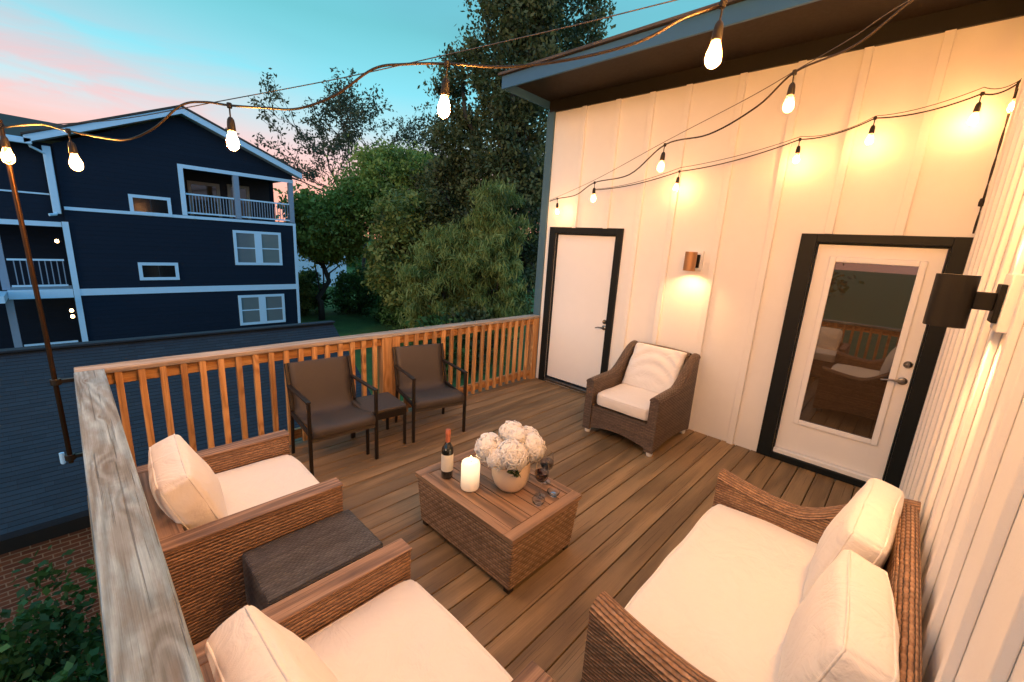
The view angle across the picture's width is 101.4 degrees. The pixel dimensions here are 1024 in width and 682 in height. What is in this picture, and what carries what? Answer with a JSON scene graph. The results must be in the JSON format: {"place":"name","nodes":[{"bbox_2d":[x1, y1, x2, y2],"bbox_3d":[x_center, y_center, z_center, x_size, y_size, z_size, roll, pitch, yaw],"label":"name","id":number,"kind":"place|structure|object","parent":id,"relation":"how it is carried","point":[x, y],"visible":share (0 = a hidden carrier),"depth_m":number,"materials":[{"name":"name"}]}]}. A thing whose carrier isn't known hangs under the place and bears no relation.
{"place":"outdoors","nodes":[
{"label":"outdoors","id":0,"kind":"place"},
{"bbox_2d":[0,105,302,348],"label":"blue house","id":1,"kind":"structure","parent":0,"point":[170,225],"depth_m":16.06,"materials":[{"name":"blue wood"}]},
{"bbox_2d":[128,194,172,216],"bbox_3d":[-13.757,-5.154,15.975,0.049,0.710,1.230,15,17,42],"label":"window","id":2,"kind":"structure","parent":1,"relation":"in","point":[139,204],"depth_m":15.95,"materials":[{"name":"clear glass"}]},
{"bbox_2d":[138,262,179,279],"bbox_3d":[-13.904,-2.747,16.533,0.049,0.680,1.220,15,17,42],"label":"window","id":3,"kind":"structure","parent":1,"relation":"in","point":[147,270],"depth_m":16.51,"materials":[{"name":"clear glass"}]},
{"bbox_2d":[187,180,221,216],"bbox_3d":[-13.928,-6.408,19.027,0.058,1.500,1.200,15,17,42],"label":"window frame","id":4,"kind":"structure","parent":1,"relation":"in","point":[194,187],"depth_m":18.99,"materials":[{"name":"grey glass"}]},
{"bbox_2d":[227,184,250,219],"bbox_3d":[-12.996,-6.596,19.986,0.058,1.550,0.900,15,17,42],"label":"window frame","id":5,"kind":"structure","parent":1,"relation":"in","point":[244,190],"depth_m":20.02,"materials":[{"name":"grey glass"}]},
{"bbox_2d":[232,230,282,264],"bbox_3d":[-11.390,-4.162,18.851,0.049,1.480,1.900,15,17,42],"label":"window","id":6,"kind":"structure","parent":1,"relation":"in","point":[250,247],"depth_m":18.80,"materials":[{"name":"white glass"}]},
{"bbox_2d":[238,294,285,325],"bbox_3d":[-11.564,-1.477,19.462,0.049,1.360,1.900,15,17,42],"label":"window","id":7,"kind":"structure","parent":1,"relation":"in","point":[264,308],"depth_m":19.41,"materials":[{"name":"white glass"}]},
{"bbox_2d":[0,320,370,681],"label":"brick house","id":8,"kind":"structure","parent":0,"point":[43,498],"depth_m":5.04,"materials":[{"name":"blue"}]},
{"bbox_2d":[297,253,346,285],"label":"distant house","id":9,"kind":"structure","parent":0,"point":[308,264],"depth_m":42.61,"materials":[{"name":"blue"}]},
{"bbox_2d":[0,0,947,265],"label":"sky","id":10,"kind":"structure","parent":0,"point":[62,61],"materials":[{"name":"blue"}]},
{"bbox_2d":[77,243,924,432],"bbox_3d":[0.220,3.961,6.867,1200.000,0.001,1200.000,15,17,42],"label":"ground","id":11,"kind":"structure","parent":0,"point":[349,323],"depth_m":24.84,"materials":[{"name":"green plant"}]},
{"bbox_2d":[0,545,107,681],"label":"shrub","id":12,"kind":"object","parent":11,"relation":"on","point":[15,664],"visible":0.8,"depth_m":3.45,"materials":[{"name":"green plant"}]},
{"bbox_2d":[298,269,317,315],"bbox_3d":[-13.600,-3.001,27.061,2.425,3.707,2.443,7,14,17],"label":"shrub","id":13,"kind":"object","parent":11,"relation":"on","point":[305,280],"visible":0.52,"depth_m":26.84,"materials":[{"name":"green plant"}]},
{"bbox_2d":[298,266,332,315],"bbox_3d":[-14.102,-3.344,28.310,4.186,3.597,4.189,15,17,42],"label":"shrub","id":14,"kind":"object","parent":11,"relation":"on","point":[325,297],"visible":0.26,"depth_m":27.86,"materials":[{"name":"green plant"}]},
{"bbox_2d":[273,183,369,319],"bbox_3d":[-11.551,-5.393,25.715,5.302,8.366,5.203,1,13,-13],"label":"broadleaf tree","id":15,"kind":"object","parent":11,"relation":"on","point":[313,247],"visible":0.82,"depth_m":24.49,"materials":[{"name":"green plant"}]},
{"bbox_2d":[225,67,467,267],"bbox_3d":[-11.441,-11.112,31.766,18.393,16.905,12.930,2,13,-8],"label":"airy tree","id":16,"kind":"object","parent":11,"relation":"on","point":[343,108],"visible":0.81,"depth_m":29.57,"materials":[{"name":"green plant"}]},
{"bbox_2d":[324,264,379,314],"bbox_3d":[-10.725,-3.501,29.884,4.797,3.932,5.237,15,17,42],"label":"shrub","id":17,"kind":"object","parent":11,"relation":"on","point":[344,293],"visible":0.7,"depth_m":28.69,"materials":[{"name":"green plant"}]},
{"bbox_2d":[295,134,439,273],"bbox_3d":[-7.353,-7.265,27.746,7.331,11.763,11.454,10,15,27],"label":"broadleaf tree","id":18,"kind":"object","parent":11,"relation":"on","point":[373,172],"visible":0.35,"depth_m":24.58,"materials":[{"name":"green plant"}]},
{"bbox_2d":[363,295,399,324],"bbox_3d":[-7.536,-1.958,26.965,3.551,2.423,3.404,15,17,42],"label":"shrub","id":19,"kind":"object","parent":11,"relation":"on","point":[375,312],"visible":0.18,"depth_m":26.33,"materials":[{"name":"green plant"}]},
{"bbox_2d":[365,271,398,307],"bbox_3d":[-7.771,-3.474,29.978,5.158,4.564,4.946,0,14,-17],"label":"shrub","id":20,"kind":"object","parent":11,"relation":"on","point":[371,292],"visible":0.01,"depth_m":28.30,"materials":[{"name":"green plant"}]},
{"bbox_2d":[375,298,428,329],"bbox_3d":[-5.475,-1.748,24.308,4.287,3.287,4.934,15,17,42],"label":"shrub","id":21,"kind":"object","parent":11,"relation":"on","point":[391,315],"visible":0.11,"depth_m":23.21,"materials":[{"name":"green plant"}]},
{"bbox_2d":[357,177,451,328],"bbox_3d":[-5.357,-4.380,23.168,5.409,8.428,6.557,15,17,42],"label":"broadleaf tree","id":22,"kind":"object","parent":11,"relation":"on","point":[397,231],"visible":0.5,"depth_m":21.48,"materials":[{"name":"green plant"}]},
{"bbox_2d":[364,118,495,158],"bbox_3d":[-6.324,-11.659,38.219,14.174,15.663,11.190,15,17,42],"label":"airy tree","id":23,"kind":"object","parent":11,"relation":"on","point":[411,139],"visible":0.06,"depth_m":35.37,"materials":[{"name":"green plant"}]},
{"bbox_2d":[404,153,467,223],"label":"broadleaf tree","id":24,"kind":"object","parent":11,"relation":"on","point":[418,176],"visible":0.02,"depth_m":24.49,"materials":[{"name":"green plant"}]},
{"bbox_2d":[400,305,479,378],"bbox_3d":[-2.938,0.227,17.220,3.734,3.178,3.776,15,17,42],"label":"shrub","id":25,"kind":"object","parent":11,"relation":"on","point":[437,320],"visible":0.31,"depth_m":16.58,"materials":[{"name":"green plant"}]},
{"bbox_2d":[393,214,494,328],"bbox_3d":[-2.939,-2.254,18.765,4.324,6.726,4.773,8,14,17],"label":"feathery tree","id":26,"kind":"object","parent":11,"relation":"on","point":[426,277],"visible":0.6,"depth_m":17.69,"materials":[{"name":"green plant"}]},
{"bbox_2d":[414,22,504,311],"bbox_3d":[-2.624,-8.109,22.688,5.755,16.116,5.941,15,17,42],"label":"evergreen tree","id":27,"kind":"object","parent":11,"relation":"on","point":[447,170],"visible":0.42,"depth_m":21.18,"materials":[{"name":"green plant"}]},
{"bbox_2d":[426,294,506,375],"bbox_3d":[-1.861,-0.129,17.835,3.597,3.593,3.405,15,17,42],"label":"shrub","id":28,"kind":"object","parent":11,"relation":"on","point":[473,315],"visible":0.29,"depth_m":17.30,"materials":[{"name":"green plant"}]},
{"bbox_2d":[440,173,536,366],"bbox_3d":[-1.207,-2.964,18.585,4.412,8.697,4.263,15,17,42],"label":"feathery tree","id":29,"kind":"object","parent":11,"relation":"on","point":[488,259],"visible":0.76,"depth_m":17.69,"materials":[{"name":"green plant"}]},
{"bbox_2d":[65,215,941,278],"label":"distant wood","id":30,"kind":"object","parent":11,"relation":"on","point":[352,263],"depth_m":69.21,"materials":[{"name":"green plant"}]},
{"bbox_2d":[450,0,616,349],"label":"evergreen tree","id":31,"kind":"object","parent":11,"relation":"on","point":[512,130],"visible":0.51,"depth_m":18.69,"materials":[{"name":"green plant"}]},
{"bbox_2d":[498,0,1023,681],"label":"white house","id":32,"kind":"structure","parent":11,"relation":"on","point":[792,312],"depth_m":3.59,"materials":[{"name":"paint"}]},
{"bbox_2d":[0,0,727,170],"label":"string lights","id":33,"kind":"object","parent":32,"relation":"attached to","point":[713,56],"visible":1,"depth_m":1.71,"materials":[{"name":"plastic"}]},
{"bbox_2d":[538,227,623,392],"bbox_3d":[0.898,-0.391,5.553,1.091,2.138,0.185,15,17,42],"label":"door","id":34,"kind":"structure","parent":32,"relation":"in","point":[585,273],"depth_m":5.52,"materials":[{"name":"white paint"}]},
{"bbox_2d":[683,250,704,270],"bbox_3d":[1.850,-0.830,4.330,0.170,0.205,0.212,15,17,42],"label":"wall lamp","id":35,"kind":"object","parent":32,"relation":"attached to","point":[693,260],"visible":1,"depth_m":4.27,"materials":[{"name":"brown metal"}]},
{"bbox_2d":[551,0,913,214],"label":"string lights","id":36,"kind":"object","parent":32,"relation":"attached to","point":[788,104],"visible":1,"depth_m":2.21,"materials":[{"name":"glass"}]},
{"bbox_2d":[760,462,854,506],"bbox_3d":[0.153,1.342,3.245,4.068,0.230,4.610,15,17,42],"label":"deck framing","id":37,"kind":"object","parent":32,"relation":"attached to","point":[809,487],"depth_m":3.61,"materials":[{"name":"brown wood"}]},
{"bbox_2d":[87,377,860,681],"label":"deck","id":38,"kind":"structure","parent":37,"relation":"on","point":[639,514],"depth_m":3.25,"materials":[{"name":"brown wood"}]},
{"bbox_2d":[74,369,204,681],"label":"deck railing","id":39,"kind":"object","parent":38,"relation":"on","point":[147,637],"visible":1,"depth_m":1.20,"materials":[{"name":"grey wood"}]},
{"bbox_2d":[0,119,82,463],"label":"light pole","id":40,"kind":"object","parent":39,"relation":"attached to","point":[55,383],"visible":0.91,"depth_m":2.55,"materials":[{"name":"brown metal"}]},
{"bbox_2d":[136,430,342,645],"bbox_3d":[-1.492,1.005,2.319,0.866,0.580,0.764,15,17,42],"label":"wicker armchair","id":41,"kind":"object","parent":38,"relation":"on","point":[272,488],"visible":0.71,"depth_m":1.99,"materials":[{"name":"brown wicker"}]},
{"bbox_2d":[148,434,227,530],"bbox_3d":[-1.610,0.736,2.086,0.241,0.439,0.575,-32,32,-34],"label":"back pillow","id":42,"kind":"object","parent":41,"relation":"on","point":[186,488],"visible":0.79,"depth_m":1.91,"materials":[{"name":"beige fabric"}]},
{"bbox_2d":[74,314,539,466],"bbox_3d":[-1.262,0.365,4.435,0.140,0.944,4.584,15,17,42],"label":"deck railing","id":43,"kind":"object","parent":38,"relation":"on","point":[118,374],"visible":0.72,"depth_m":3.65,"materials":[{"name":"beige wood"}]},
{"bbox_2d":[242,509,382,610],"bbox_3d":[-0.940,1.183,2.020,0.370,0.435,0.510,15,17,42],"label":"side table","id":44,"kind":"object","parent":38,"relation":"on","point":[278,569],"visible":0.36,"depth_m":1.92,"materials":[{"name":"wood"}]},
{"bbox_2d":[284,355,378,475],"bbox_3d":[-1.533,0.605,3.573,0.566,0.794,0.613,-8,17,-41],"label":"patio chair","id":45,"kind":"object","parent":38,"relation":"on","point":[321,398],"visible":0.95,"depth_m":3.59,"materials":[{"name":"brown metal"}]},
{"bbox_2d":[193,538,553,681],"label":"wicker armchair","id":46,"kind":"object","parent":38,"relation":"on","point":[379,615],"visible":0.78,"depth_m":1.52,"materials":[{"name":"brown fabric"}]},
{"bbox_2d":[205,605,338,681],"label":"back pillow","id":47,"kind":"object","parent":46,"relation":"on","point":[247,643],"visible":1,"depth_m":1.11,"materials":[{"name":"beige fabric"}]},
{"bbox_2d":[351,392,405,454],"bbox_3d":[-1.248,0.749,3.908,0.380,0.395,0.400,-7,17,-40],"label":"side table","id":48,"kind":"object","parent":38,"relation":"on","point":[390,405],"visible":0.6,"depth_m":3.82,"materials":[{"name":"brown metal"}]},
{"bbox_2d":[392,343,467,442],"bbox_3d":[-0.844,0.491,4.252,0.566,0.794,0.613,-5,16,-33],"label":"patio chair","id":49,"kind":"object","parent":38,"relation":"on","point":[422,383],"visible":1,"depth_m":4.30,"materials":[{"name":"brown metal"}]},
{"bbox_2d":[415,448,581,594],"bbox_3d":[-0.111,1.097,2.731,0.890,0.385,0.630,15,17,42],"label":"coffee table","id":50,"kind":"object","parent":38,"relation":"on","point":[508,541],"visible":0.79,"depth_m":2.48,"materials":[{"name":"brown wicker"}]},
{"bbox_2d":[441,428,453,479],"bbox_3d":[-0.413,0.719,2.686,0.077,0.333,0.077,15,17,42],"label":"wine bottle","id":51,"kind":"object","parent":50,"relation":"on","point":[447,454],"visible":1,"depth_m":2.66,"materials":[{"name":"black glass"}]},
{"bbox_2d":[461,457,479,491],"bbox_3d":[-0.257,0.809,2.590,0.116,0.220,0.116,15,17,42],"label":"pillar candle","id":52,"kind":"object","parent":50,"relation":"on","point":[470,472],"visible":1,"depth_m":2.55,"materials":[{"name":"beige wax"}]},
{"bbox_2d":[474,420,545,492],"bbox_3d":[-0.003,0.720,2.619,0.357,0.411,0.422,15,17,42],"label":"flower vase","id":53,"kind":"object","parent":50,"relation":"on","point":[510,452],"visible":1,"depth_m":2.53,"materials":[{"name":"beige ceramic"}]},
{"bbox_2d":[532,496,544,505],"bbox_3d":[0.156,0.956,2.498,0.080,0.026,0.080,15,17,42],"label":"glass dish","id":54,"kind":"object","parent":50,"relation":"on","point":[538,500],"visible":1,"depth_m":2.51,"materials":[{"name":"clear glass"}]},
{"bbox_2d":[534,458,548,497],"bbox_3d":[0.178,0.838,2.547,0.088,0.235,0.088,15,17,42],"label":"wine glass","id":55,"kind":"object","parent":50,"relation":"on","point":[542,471],"visible":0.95,"depth_m":2.51,"materials":[{"name":"clear glass"}]},
{"bbox_2d":[542,451,553,484],"bbox_3d":[0.223,0.819,2.711,0.088,0.205,0.088,15,17,42],"label":"wine glass","id":56,"kind":"object","parent":50,"relation":"on","point":[549,456],"visible":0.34,"depth_m":2.68,"materials":[{"name":"clear glass"}]},
{"bbox_2d":[547,487,559,496],"bbox_3d":[0.256,0.940,2.595,0.080,0.026,0.080,15,17,42],"label":"glass dish","id":57,"kind":"object","parent":50,"relation":"on","point":[553,492],"visible":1,"depth_m":2.61,"materials":[{"name":"clear glass"}]},
{"bbox_2d":[582,340,700,456],"bbox_3d":[1.353,0.538,4.410,0.796,0.897,0.882,15,17,42],"label":"wicker armchair","id":58,"kind":"object","parent":38,"relation":"on","point":[649,422],"visible":0.67,"depth_m":4.22,"materials":[{"name":"brown wicker"}]},
{"bbox_2d":[622,343,689,393],"bbox_3d":[1.558,0.295,4.556,0.600,0.458,0.390,15,17,42],"label":"pillow","id":59,"kind":"object","parent":58,"relation":"on","point":[654,369],"visible":0.96,"depth_m":4.47,"materials":[{"name":"white fabric"}]},
{"bbox_2d":[581,468,921,681],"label":"wicker loveseat","id":60,"kind":"object","parent":38,"relation":"on","point":[717,596],"visible":0.75,"depth_m":1.75,"materials":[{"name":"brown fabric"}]},
{"bbox_2d":[778,549,899,681],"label":"back pillow","id":61,"kind":"object","parent":60,"relation":"on","point":[843,626],"visible":1,"depth_m":1.26,"materials":[{"name":"beige fabric"}]},
{"bbox_2d":[802,478,903,599],"bbox_3d":[1.546,0.917,1.894,0.694,0.474,0.223,-9,30,-43],"label":"back pillow","id":62,"kind":"object","parent":60,"relation":"on","point":[864,522],"visible":0.65,"depth_m":1.75,"materials":[{"name":"beige fabric"}]},
{"bbox_2d":[596,78,1021,191],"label":"string lights","id":63,"kind":"object","parent":32,"relation":"attached to","point":[973,119],"visible":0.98,"depth_m":3.23,"materials":[{"name":"black rubber"}]},
{"bbox_2d":[756,233,973,487],"bbox_3d":[2.952,0.175,3.668,1.066,2.130,0.185,15,17,42],"label":"glazed door","id":64,"kind":"structure","parent":32,"relation":"in","point":[853,365],"depth_m":3.61,"materials":[{"name":"white paint"}]},
{"bbox_2d":[922,273,1023,333],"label":"wall lamp","id":65,"kind":"object","parent":32,"relation":"attached to","point":[954,300],"visible":1,"depth_m":1.49,"materials":[{"name":"black metal"}]},
{"bbox_2d":[972,81,1019,233],"bbox_3d":[3.277,-1.229,2.847,0.032,0.971,0.042,9,14,22],"label":"drop cable","id":66,"kind":"object","parent":32,"relation":"hanging from","point":[981,202],"visible":0.97,"depth_m":2.87,"materials":[{"name":"black rubber"}]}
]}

